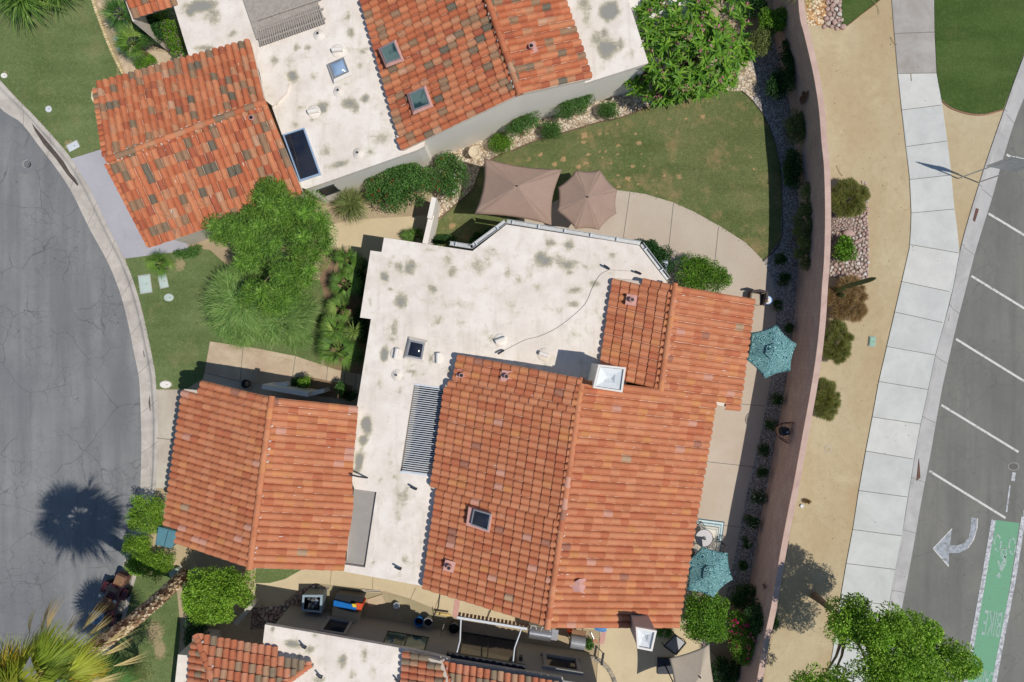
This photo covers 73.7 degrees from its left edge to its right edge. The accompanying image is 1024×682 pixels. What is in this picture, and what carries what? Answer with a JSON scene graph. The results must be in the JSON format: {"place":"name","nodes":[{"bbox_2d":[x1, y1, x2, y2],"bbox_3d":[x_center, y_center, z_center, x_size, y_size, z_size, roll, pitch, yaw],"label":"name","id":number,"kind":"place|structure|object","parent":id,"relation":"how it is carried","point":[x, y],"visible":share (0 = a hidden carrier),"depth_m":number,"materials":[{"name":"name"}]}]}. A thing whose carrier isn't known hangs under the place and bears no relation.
{"place":"outdoors","nodes":[
{"label":"outdoors","id":0,"kind":"place"},
{"bbox_2d":[0,108,140,681],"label":"street","id":1,"kind":"structure","parent":0,"point":[70,444],"depth_m":30.12,"materials":[{"name":"asphalt"}]},
{"bbox_2d":[89,578,132,629],"bbox_3d":[-17.481,11.460,29.480,1.160,1.280,2.025,22,90,0],"label":"motor cart","id":2,"kind":"object","parent":1,"relation":"on","point":[114,595],"visible":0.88,"depth_m":29.54,"materials":[{"name":"black plastic"}]},
{"bbox_2d":[71,150,188,258],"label":"driveway","id":3,"kind":"structure","parent":0,"point":[92,169],"depth_m":29.98,"materials":[{"name":"grey concrete"}]},
{"bbox_2d":[107,569,179,681],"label":"lawn","id":4,"kind":"structure","parent":0,"point":[159,647],"depth_m":29.98,"materials":[{"name":"green plant"}]},
{"bbox_2d":[87,627,159,681],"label":"olive tree","id":5,"kind":"object","parent":4,"relation":"on","point":[141,666],"visible":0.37,"depth_m":27.39,"materials":[{"name":"green plant"}]},
{"bbox_2d":[142,493,198,575],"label":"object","id":6,"kind":"structure","parent":0,"point":[185,558],"depth_m":29.99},
{"bbox_2d":[0,569,189,681],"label":"fan palm","id":7,"kind":"object","parent":6,"relation":"on","point":[51,664],"visible":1,"depth_m":20.13,"materials":[{"name":"green plant"}]},
{"bbox_2d":[120,533,152,576],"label":"clipped hedge","id":8,"kind":"object","parent":6,"relation":"on","point":[132,543],"visible":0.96,"depth_m":29.19,"materials":[{"name":"green plant"}]},
{"bbox_2d":[124,494,166,535],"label":"clipped hedge","id":9,"kind":"object","parent":6,"relation":"on","point":[138,522],"visible":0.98,"depth_m":29.14,"materials":[{"name":"green plant"}]},
{"bbox_2d":[129,543,176,582],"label":"clipped hedge","id":10,"kind":"object","parent":6,"relation":"on","point":[151,568],"visible":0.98,"depth_m":29.22,"materials":[{"name":"green plant"}]},
{"bbox_2d":[156,389,196,487],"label":"driveway","id":11,"kind":"structure","parent":0,"point":[168,402],"depth_m":29.98,"materials":[{"name":"concrete"}]},
{"bbox_2d":[126,248,328,388],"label":"lawn","id":12,"kind":"structure","parent":0,"point":[196,271],"depth_m":29.98,"materials":[{"name":"green plant"}]},
{"bbox_2d":[197,260,285,350],"bbox_3d":[-11.176,-1.596,28.701,4.174,2.599,4.388,38,90,0],"label":"weeping shrub","id":13,"kind":"object","parent":12,"relation":"on","point":[230,320],"visible":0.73,"depth_m":28.21,"materials":[{"name":"green plant"}]},
{"bbox_2d":[256,290,324,357],"bbox_3d":[-9.725,-0.987,29.025,3.412,1.950,3.224,13,90,0],"label":"weeping shrub","id":14,"kind":"object","parent":12,"relation":"on","point":[299,319],"visible":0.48,"depth_m":28.71,"materials":[{"name":"green plant"}]},
{"bbox_2d":[95,0,793,681],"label":"garden soil","id":15,"kind":"structure","parent":0,"point":[241,632],"depth_m":30.00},
{"bbox_2d":[0,0,121,157],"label":"lawn front","id":16,"kind":"structure","parent":15,"relation":"on","point":[78,81],"depth_m":29.98,"materials":[{"name":"green plant"}]},
{"bbox_2d":[0,0,68,34],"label":"cycad","id":17,"kind":"object","parent":16,"relation":"on","point":[20,7],"visible":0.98,"depth_m":29.01,"materials":[{"name":"green plant"}]},
{"bbox_2d":[56,651,143,681],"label":"fan palm","id":18,"kind":"object","parent":15,"relation":"on","point":[111,671],"visible":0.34,"depth_m":24.72,"materials":[{"name":"green plant"}]},
{"bbox_2d":[96,0,135,31],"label":"fan palm","id":19,"kind":"object","parent":15,"relation":"on","point":[109,11],"visible":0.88,"depth_m":28.60,"materials":[{"name":"green plant"}]},
{"bbox_2d":[109,21,151,63],"bbox_3d":[-15.985,-12.605,29.016,1.656,1.967,1.746,27,90,0],"label":"fan palm","id":20,"kind":"object","parent":15,"relation":"on","point":[124,35],"visible":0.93,"depth_m":28.57,"materials":[{"name":"green plant"}]},
{"bbox_2d":[121,50,186,73],"bbox_3d":[-15.679,-12.012,30.042,3.074,0.120,1.537,0,90,0],"label":"path stoop","id":21,"kind":"object","parent":15,"relation":"on","point":[165,57],"visible":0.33,"depth_m":29.98,"materials":[{"name":"concrete"}]},
{"bbox_2d":[154,8,188,57],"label":"flowering hedge","id":22,"kind":"object","parent":15,"relation":"on","point":[175,42],"visible":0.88,"depth_m":28.66,"materials":[{"name":"green plant"}]},
{"bbox_2d":[179,565,256,626],"bbox_3d":[-12.130,10.425,28.564,3.137,2.959,2.476,0,90,0],"label":"ornamental tree","id":23,"kind":"object","parent":15,"relation":"on","point":[202,595],"visible":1,"depth_m":27.61,"materials":[{"name":"green plant"}]},
{"bbox_2d":[200,175,337,318],"bbox_3d":[-9.109,-3.765,27.410,4.893,5.247,5.288,-23,90,0],"label":"shade tree","id":24,"kind":"object","parent":15,"relation":"on","point":[248,231],"visible":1,"depth_m":26.03,"materials":[{"name":"green plant"}]},
{"bbox_2d":[255,568,299,582],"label":"lawn side","id":25,"kind":"structure","parent":15,"relation":"on","point":[264,575],"depth_m":29.98,"materials":[{"name":"green plant"}]},
{"bbox_2d":[203,342,361,405],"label":"walkway","id":26,"kind":"structure","parent":15,"relation":"on","point":[262,366],"depth_m":29.98,"materials":[{"name":"concrete"}]},
{"bbox_2d":[219,381,355,405],"bbox_3d":[-10.021,2.425,29.965,6.525,0.050,0.731,8,90,0],"label":"stoop","id":27,"kind":"object","parent":26,"relation":"on","point":[255,388],"visible":0.45,"depth_m":29.94,"materials":[{"name":"concrete"}]},
{"bbox_2d":[250,584,329,629],"bbox_3d":[-9.713,11.836,29.976,3.960,0.001,1.476,-21,90,0],"label":"rock bed side","id":28,"kind":"object","parent":15,"relation":"on","point":[258,621],"visible":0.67,"depth_m":29.98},
{"bbox_2d":[262,381,329,396],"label":"garden wall","id":29,"kind":"structure","parent":15,"relation":"on","point":[285,387],"depth_m":28.72,"materials":[{"name":"white paint"}]},
{"bbox_2d":[320,250,368,373],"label":"bed palms","id":30,"kind":"object","parent":15,"relation":"on","point":[355,301],"visible":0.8,"depth_m":29.99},
{"bbox_2d":[314,329,364,371],"bbox_3d":[-7.292,0.361,28.882,2.161,2.236,2.006,0,90,0],"label":"fan palm","id":31,"kind":"object","parent":30,"relation":"on","point":[327,356],"visible":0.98,"depth_m":28.60,"materials":[{"name":"green plant"}]},
{"bbox_2d":[326,269,364,298],"bbox_3d":[-7.038,-2.405,29.101,1.571,1.797,1.448,-15,90,0],"label":"fan palm","id":32,"kind":"object","parent":30,"relation":"on","point":[354,285],"visible":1,"depth_m":28.89,"materials":[{"name":"green plant"}]},
{"bbox_2d":[331,186,370,227],"bbox_3d":[-6.780,-5.917,29.181,2.014,1.639,2.128,23,90,0],"label":"grass palm","id":33,"kind":"object","parent":15,"relation":"on","point":[350,200],"depth_m":28.91,"materials":[{"name":"green plant"}]},
{"bbox_2d":[320,215,427,276],"bbox_3d":[-6.237,-4.106,30.042,5.270,0.120,2.855,0,90,0],"label":"path entry","id":34,"kind":"object","parent":15,"relation":"on","point":[365,237],"visible":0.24,"depth_m":29.98,"materials":[{"name":"beige concrete"}]},
{"bbox_2d":[330,246,363,274],"bbox_3d":[-6.918,-3.494,29.076,1.409,1.849,1.567,-36,90,0],"label":"fan palm","id":35,"kind":"object","parent":34,"relation":"on","point":[340,256],"visible":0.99,"depth_m":28.81,"materials":[{"name":"green plant"}]},
{"bbox_2d":[175,605,596,681],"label":"house","id":36,"kind":"structure","parent":15,"relation":"on","point":[298,645],"depth_m":27.05,"materials":[{"name":"paint"}]},
{"bbox_2d":[317,616,354,635],"bbox_3d":[-7.339,11.959,28.500,1.219,1.420,0.200,9,90,0],"label":"window","id":37,"kind":"structure","parent":36,"relation":"in","point":[334,625],"depth_m":28.57,"materials":[{"name":"glass"}]},
{"bbox_2d":[383,630,428,650],"bbox_3d":[-4.395,12.433,28.300,1.792,1.250,0.060,9,90,0],"label":"window","id":38,"kind":"structure","parent":36,"relation":"in","point":[392,637],"depth_m":28.36,"materials":[{"name":"glass"}]},
{"bbox_2d":[459,631,516,662],"bbox_3d":[-1.011,12.978,28.925,2.475,2.130,0.060,9,90,0],"label":"sliding door","id":39,"kind":"structure","parent":36,"relation":"in","point":[486,646],"depth_m":28.94,"materials":[{"name":"glass"}]},
{"bbox_2d":[541,651,582,674],"bbox_3d":[2.054,13.472,28.425,1.682,1.290,0.240,9,90,0],"label":"window","id":40,"kind":"structure","parent":36,"relation":"in","point":[551,661],"depth_m":28.46,"materials":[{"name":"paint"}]},
{"bbox_2d":[320,584,452,629],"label":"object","id":41,"kind":"structure","parent":15,"relation":"on","point":[408,610],"depth_m":29.99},
{"bbox_2d":[92,0,703,247],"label":"house","id":42,"kind":"structure","parent":15,"relation":"on","point":[328,99],"depth_m":26.57,"materials":[{"name":"tile"}]},
{"bbox_2d":[363,162,437,214],"bbox_3d":[-4.658,-6.532,28.951,3.268,2.092,2.502,0,90,0],"label":"flowering shrub","id":43,"kind":"object","parent":15,"relation":"on","point":[395,190],"visible":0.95,"depth_m":28.32,"materials":[{"name":"green plant"}]},
{"bbox_2d":[250,570,593,628],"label":"walkway","id":44,"kind":"structure","parent":15,"relation":"on","point":[279,592],"depth_m":29.98,"materials":[{"name":"beige concrete"}]},
{"bbox_2d":[423,197,440,244],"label":"garden wall","id":45,"kind":"structure","parent":15,"relation":"on","point":[432,218],"depth_m":28.40,"materials":[{"name":"white paint"}]},
{"bbox_2d":[163,219,755,650],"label":"house","id":46,"kind":"structure","parent":15,"relation":"on","point":[557,481],"depth_m":26.43,"materials":[{"name":"tile"}]},
{"bbox_2d":[411,386,442,461],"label":"atrium floor","id":47,"kind":"structure","parent":46,"relation":"in","point":[427,422],"depth_m":29.95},
{"bbox_2d":[0,0,1022,680],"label":"grass tufts","id":48,"kind":"object","parent":15,"relation":"on","point":[438,226],"visible":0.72,"depth_m":29.96,"materials":[{"name":"green plant"}]},
{"bbox_2d":[435,61,759,216],"bbox_3d":[3.269,-9.647,30.048,15.351,0.120,3.423,-21,90,0],"label":"gravel bed","id":49,"kind":"object","parent":15,"relation":"on","point":[747,81],"visible":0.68,"depth_m":29.99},
{"bbox_2d":[434,149,470,202],"bbox_3d":[-2.551,-6.972,29.121,1.623,1.752,2.234,0,90,0],"label":"flowering shrub","id":50,"kind":"object","parent":49,"relation":"on","point":[447,182],"visible":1,"depth_m":28.67,"materials":[{"name":"green plant"}]},
{"bbox_2d":[504,110,543,138],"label":"clipped shrub","id":51,"kind":"object","parent":49,"relation":"on","point":[517,125],"visible":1,"depth_m":28.57,"materials":[{"name":"green plant"}]},
{"bbox_2d":[554,94,595,119],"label":"clipped shrub","id":52,"kind":"object","parent":49,"relation":"on","point":[582,105],"visible":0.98,"depth_m":28.60,"materials":[{"name":"green plant"}]},
{"bbox_2d":[622,0,756,108],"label":"frangipani tree","id":53,"kind":"object","parent":49,"relation":"on","point":[713,34],"visible":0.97,"depth_m":27.11,"materials":[{"name":"green plant"}]},
{"bbox_2d":[434,91,781,259],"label":"lawn","id":54,"kind":"structure","parent":15,"relation":"on","point":[717,183],"depth_m":29.98,"materials":[{"name":"green plant"}]},
{"bbox_2d":[475,158,561,224],"bbox_3d":[0.255,-6.089,28.575,3.278,2.850,2.332,8,90,0],"label":"patio umbrella","id":55,"kind":"object","parent":54,"relation":"on","point":[517,191],"visible":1,"depth_m":27.71,"materials":[{"name":"beige fabric"}]},
{"bbox_2d":[723,609,770,665],"bbox_3d":[9.822,12.469,28.947,2.109,2.101,2.492,0,90,0],"label":"bougainvillea","id":56,"kind":"object","parent":15,"relation":"on","point":[747,634],"visible":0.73,"depth_m":28.39,"materials":[{"name":"green plant"}]},
{"bbox_2d":[745,26,773,57],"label":"shrub","id":57,"kind":"object","parent":15,"relation":"on","point":[760,45],"visible":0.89,"depth_m":28.96,"materials":[{"name":"green plant"}]},
{"bbox_2d":[726,33,798,599],"bbox_3d":[11.203,-1.101,30.050,3.048,0.120,25.113,2,90,0],"label":"gravel bed","id":58,"kind":"object","parent":15,"relation":"on","point":[775,112],"visible":0.61,"depth_m":29.99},
{"bbox_2d":[728,581,755,610],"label":"shade shrub","id":59,"kind":"object","parent":58,"relation":"on","point":[740,600],"visible":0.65,"depth_m":29.21,"materials":[{"name":"green plant"}]},
{"bbox_2d":[779,148,803,192],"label":"bush","id":60,"kind":"object","parent":58,"relation":"on","point":[791,169],"depth_m":29.18,"materials":[{"name":"green plant"}]},
{"bbox_2d":[757,6,786,35],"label":"climbing shrub","id":61,"kind":"object","parent":15,"relation":"on","point":[775,21],"visible":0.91,"depth_m":28.73,"materials":[{"name":"green plant"}]},
{"bbox_2d":[732,0,830,681],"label":"boundary wall","id":62,"kind":"structure","parent":15,"relation":"on","point":[782,489],"depth_m":28.13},
{"bbox_2d":[778,38,795,93],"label":"wall vine","id":63,"kind":"object","parent":62,"relation":"attached to","point":[788,58],"depth_m":28.88,"materials":[{"name":"green plant"}]},
{"bbox_2d":[781,109,806,147],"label":"wall vine","id":64,"kind":"object","parent":62,"relation":"attached to","point":[797,123],"depth_m":28.89,"materials":[{"name":"green plant"}]},
{"bbox_2d":[790,182,812,270],"bbox_3d":[12.466,-4.867,29.265,1.241,1.466,3.850,0,90,0],"label":"wall vine","id":65,"kind":"object","parent":62,"relation":"attached to","point":[805,240],"depth_m":28.81,"materials":[{"name":"green plant"}]},
{"bbox_2d":[513,190,775,645],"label":"patio","id":66,"kind":"structure","parent":0,"point":[735,436],"depth_m":29.98,"materials":[{"name":"concrete"}]},
{"bbox_2d":[557,170,616,229],"bbox_3d":[3.064,-5.742,28.625,2.470,2.750,2.452,0,90,0],"label":"patio umbrella","id":67,"kind":"object","parent":66,"relation":"on","point":[587,199],"visible":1,"depth_m":27.70,"materials":[{"name":"beige fabric"}]},
{"bbox_2d":[674,251,732,292],"bbox_3d":[8.128,-2.794,29.278,2.649,1.439,1.749,16,90,0],"label":"patio shrub","id":68,"kind":"object","parent":66,"relation":"on","point":[714,274],"visible":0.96,"depth_m":28.96,"materials":[{"name":"green plant"}]},
{"bbox_2d":[680,591,730,643],"bbox_3d":[8.025,11.472,28.849,2.244,2.299,2.344,0,90,0],"label":"patio tree","id":69,"kind":"object","parent":66,"relation":"on","point":[710,628],"visible":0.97,"depth_m":28.19,"materials":[{"name":"green plant"}]},
{"bbox_2d":[693,518,723,551],"bbox_3d":[8.374,8.907,29.959,1.638,0.021,2.177,8,90,0],"label":"rug","id":70,"kind":"object","parent":66,"relation":"on","point":[714,528],"visible":0.2,"depth_m":29.96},
{"bbox_2d":[687,546,732,597],"bbox_3d":[8.101,9.431,28.675,1.871,2.650,2.110,0,90,0],"label":"patio umbrella","id":71,"kind":"object","parent":70,"relation":"on","point":[709,573],"visible":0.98,"depth_m":27.79,"materials":[{"name":"teal fabric"}]},
{"bbox_2d":[746,325,796,377],"bbox_3d":[10.605,0.429,28.675,2.090,2.650,2.212,0,90,0],"label":"patio umbrella","id":72,"kind":"object","parent":66,"relation":"on","point":[771,351],"visible":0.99,"depth_m":27.80,"materials":[{"name":"teal fabric"}]},
{"bbox_2d":[597,621,723,681],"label":"patio","id":73,"kind":"structure","parent":0,"point":[626,659],"depth_m":29.97,"materials":[{"name":"beige concrete"}]},
{"bbox_2d":[657,644,712,681],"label":"shade sail","id":74,"kind":"object","parent":73,"relation":"on","point":[694,666],"visible":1,"depth_m":27.61,"materials":[{"name":"beige fabric"}]},
{"bbox_2d":[711,654,741,681],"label":"shade shrub","id":75,"kind":"object","parent":73,"relation":"on","point":[721,668],"visible":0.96,"depth_m":29.18,"materials":[{"name":"green plant"}]},
{"bbox_2d":[764,0,1023,681],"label":"verge soil","id":76,"kind":"structure","parent":0,"point":[869,137],"depth_m":30.00,"materials":[{"name":"soil"}]},
{"bbox_2d":[805,0,826,25],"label":"gravel corner","id":77,"kind":"object","parent":76,"relation":"on","point":[816,14],"visible":1,"depth_m":30.00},
{"bbox_2d":[813,376,841,420],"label":"verge shrub","id":78,"kind":"object","parent":76,"relation":"on","point":[824,409],"visible":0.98,"depth_m":29.33,"materials":[{"name":"green plant"}]},
{"bbox_2d":[822,318,854,365],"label":"verge shrub","id":79,"kind":"object","parent":76,"relation":"on","point":[840,351],"visible":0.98,"depth_m":29.24,"materials":[{"name":"green plant"}]},
{"bbox_2d":[827,274,870,323],"bbox_3d":[14.429,-1.836,29.524,2.072,0.948,2.246,0,90,0],"label":"dry shrub","id":80,"kind":"object","parent":76,"relation":"on","point":[856,297],"visible":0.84,"depth_m":29.33,"materials":[{"name":"brown plant"}]},
{"bbox_2d":[829,207,868,278],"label":"gravel bed","id":81,"kind":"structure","parent":76,"relation":"on","point":[834,240],"depth_m":30.00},
{"bbox_2d":[831,177,871,219],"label":"verge shrub","id":82,"kind":"object","parent":76,"relation":"on","point":[843,191],"visible":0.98,"depth_m":29.18,"materials":[{"name":"green plant"}]},
{"bbox_2d":[841,0,877,24],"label":"lawn corner","id":83,"kind":"object","parent":76,"relation":"on","point":[851,7],"visible":1,"depth_m":29.98,"materials":[{"name":"green plant"}]},
{"bbox_2d":[797,592,984,681],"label":"street tree","id":84,"kind":"object","parent":76,"relation":"on","point":[898,633],"visible":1,"depth_m":24.32,"materials":[{"name":"green plant"}]},
{"bbox_2d":[934,0,1023,113],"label":"lawn verge","id":85,"kind":"structure","parent":76,"relation":"on","point":[1001,20],"depth_m":29.96,"materials":[{"name":"green plant"}]},
{"bbox_2d":[957,156,1023,182],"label":"street light","id":86,"kind":"object","parent":76,"relation":"on","point":[1012,164],"visible":1,"depth_m":27.50,"materials":[{"name":"metal"}]},
{"bbox_2d":[829,0,959,681],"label":"sidewalk","id":87,"kind":"structure","parent":0,"point":[848,655],"depth_m":29.97,"materials":[{"name":"concrete"}]},
{"bbox_2d":[841,564,894,603],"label":"sidewalk slab","id":88,"kind":"structure","parent":87,"relation":"on","point":[873,584],"depth_m":29.97,"materials":[{"name":"concrete"}]},
{"bbox_2d":[847,530,901,568],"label":"sidewalk slab","id":89,"kind":"structure","parent":87,"relation":"on","point":[873,549],"depth_m":29.97,"materials":[{"name":"concrete"}]},
{"bbox_2d":[853,491,906,535],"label":"sidewalk slab","id":90,"kind":"structure","parent":87,"relation":"on","point":[885,513],"depth_m":29.97,"materials":[{"name":"grey concrete"}]},
{"bbox_2d":[859,451,912,496],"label":"sidewalk slab","id":91,"kind":"structure","parent":87,"relation":"on","point":[886,474],"depth_m":29.97,"materials":[{"name":"grey concrete"}]},
{"bbox_2d":[866,417,919,458],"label":"sidewalk slab","id":92,"kind":"structure","parent":87,"relation":"on","point":[893,437],"depth_m":29.97,"materials":[{"name":"concrete"}]},
{"bbox_2d":[873,382,927,423],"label":"sidewalk slab","id":93,"kind":"structure","parent":87,"relation":"on","point":[899,402],"depth_m":29.97,"materials":[{"name":"concrete"}]},
{"bbox_2d":[879,347,934,388],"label":"sidewalk slab","id":94,"kind":"structure","parent":87,"relation":"on","point":[906,368],"depth_m":29.97,"materials":[{"name":"concrete"}]},
{"bbox_2d":[893,0,935,72],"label":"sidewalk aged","id":95,"kind":"object","parent":87,"relation":"on","point":[914,51],"visible":1,"depth_m":29.96,"materials":[{"name":"concrete"}]},
{"bbox_2d":[887,312,941,354],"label":"sidewalk slab","id":96,"kind":"structure","parent":87,"relation":"on","point":[913,333],"depth_m":29.97,"materials":[{"name":"grey concrete"}]},
{"bbox_2d":[898,73,940,109],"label":"sidewalk slab","id":97,"kind":"structure","parent":87,"relation":"on","point":[918,90],"depth_m":29.97,"materials":[{"name":"concrete"}]},
{"bbox_2d":[895,282,948,321],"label":"sidewalk slab","id":98,"kind":"structure","parent":87,"relation":"on","point":[922,301],"depth_m":29.97,"materials":[{"name":"grey concrete"}]},
{"bbox_2d":[902,105,946,145],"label":"sidewalk slab","id":99,"kind":"structure","parent":87,"relation":"on","point":[925,125],"depth_m":29.97,"materials":[{"name":"grey concrete"}]},
{"bbox_2d":[907,141,950,178],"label":"sidewalk slab","id":100,"kind":"structure","parent":87,"relation":"on","point":[928,160],"depth_m":29.97,"materials":[{"name":"grey concrete"}]},
{"bbox_2d":[902,245,958,290],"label":"sidewalk slab","id":101,"kind":"structure","parent":87,"relation":"on","point":[930,267],"depth_m":29.97,"materials":[{"name":"concrete"}]},
{"bbox_2d":[910,175,953,212],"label":"sidewalk slab","id":102,"kind":"structure","parent":87,"relation":"on","point":[932,194],"depth_m":29.97,"materials":[{"name":"concrete"}]},
{"bbox_2d":[911,209,958,252],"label":"sidewalk slab","id":103,"kind":"structure","parent":87,"relation":"on","point":[935,229],"depth_m":29.97,"materials":[{"name":"concrete"}]},
{"bbox_2d":[896,99,1023,681],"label":"road","id":104,"kind":"structure","parent":0,"point":[980,391],"depth_m":30.12,"materials":[{"name":"asphalt"}]},
{"bbox_2d":[934,518,977,564],"bbox_3d":[19.740,8.724,30.116,2.417,0.001,1.142,-43,90,0],"label":"turn arrow","id":105,"kind":"object","parent":104,"relation":"on","point":[943,548],"visible":1,"depth_m":30.12,"materials":[{"name":"grey paint"}]},
{"bbox_2d":[964,520,995,681],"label":"bike lane line","id":106,"kind":"object","parent":104,"relation":"on","point":[983,580],"visible":0.86,"depth_m":30.11,"materials":[{"name":"white paint"}]},
{"bbox_2d":[968,520,1018,681],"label":"bike lane","id":107,"kind":"structure","parent":104,"relation":"on","point":[994,598],"depth_m":30.12,"materials":[{"name":"green paint"}]},
{"bbox_2d":[993,517,1023,681],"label":"bike lane line","id":108,"kind":"object","parent":104,"relation":"on","point":[1009,601],"visible":1,"depth_m":30.11,"materials":[{"name":"white paint"}]},
{"label":"ground","id":109,"kind":"structure","parent":0,"visible":0},
{"bbox_2d":[0,81,157,679],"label":"curb","id":110,"kind":"structure","parent":109,"relation":"on","point":[11,105],"depth_m":30.11,"materials":[{"name":"concrete"}]},
{"bbox_2d":[889,56,1023,649],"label":"curb","id":111,"kind":"structure","parent":109,"relation":"on","point":[973,229],"depth_m":30.11,"materials":[{"name":"concrete"}]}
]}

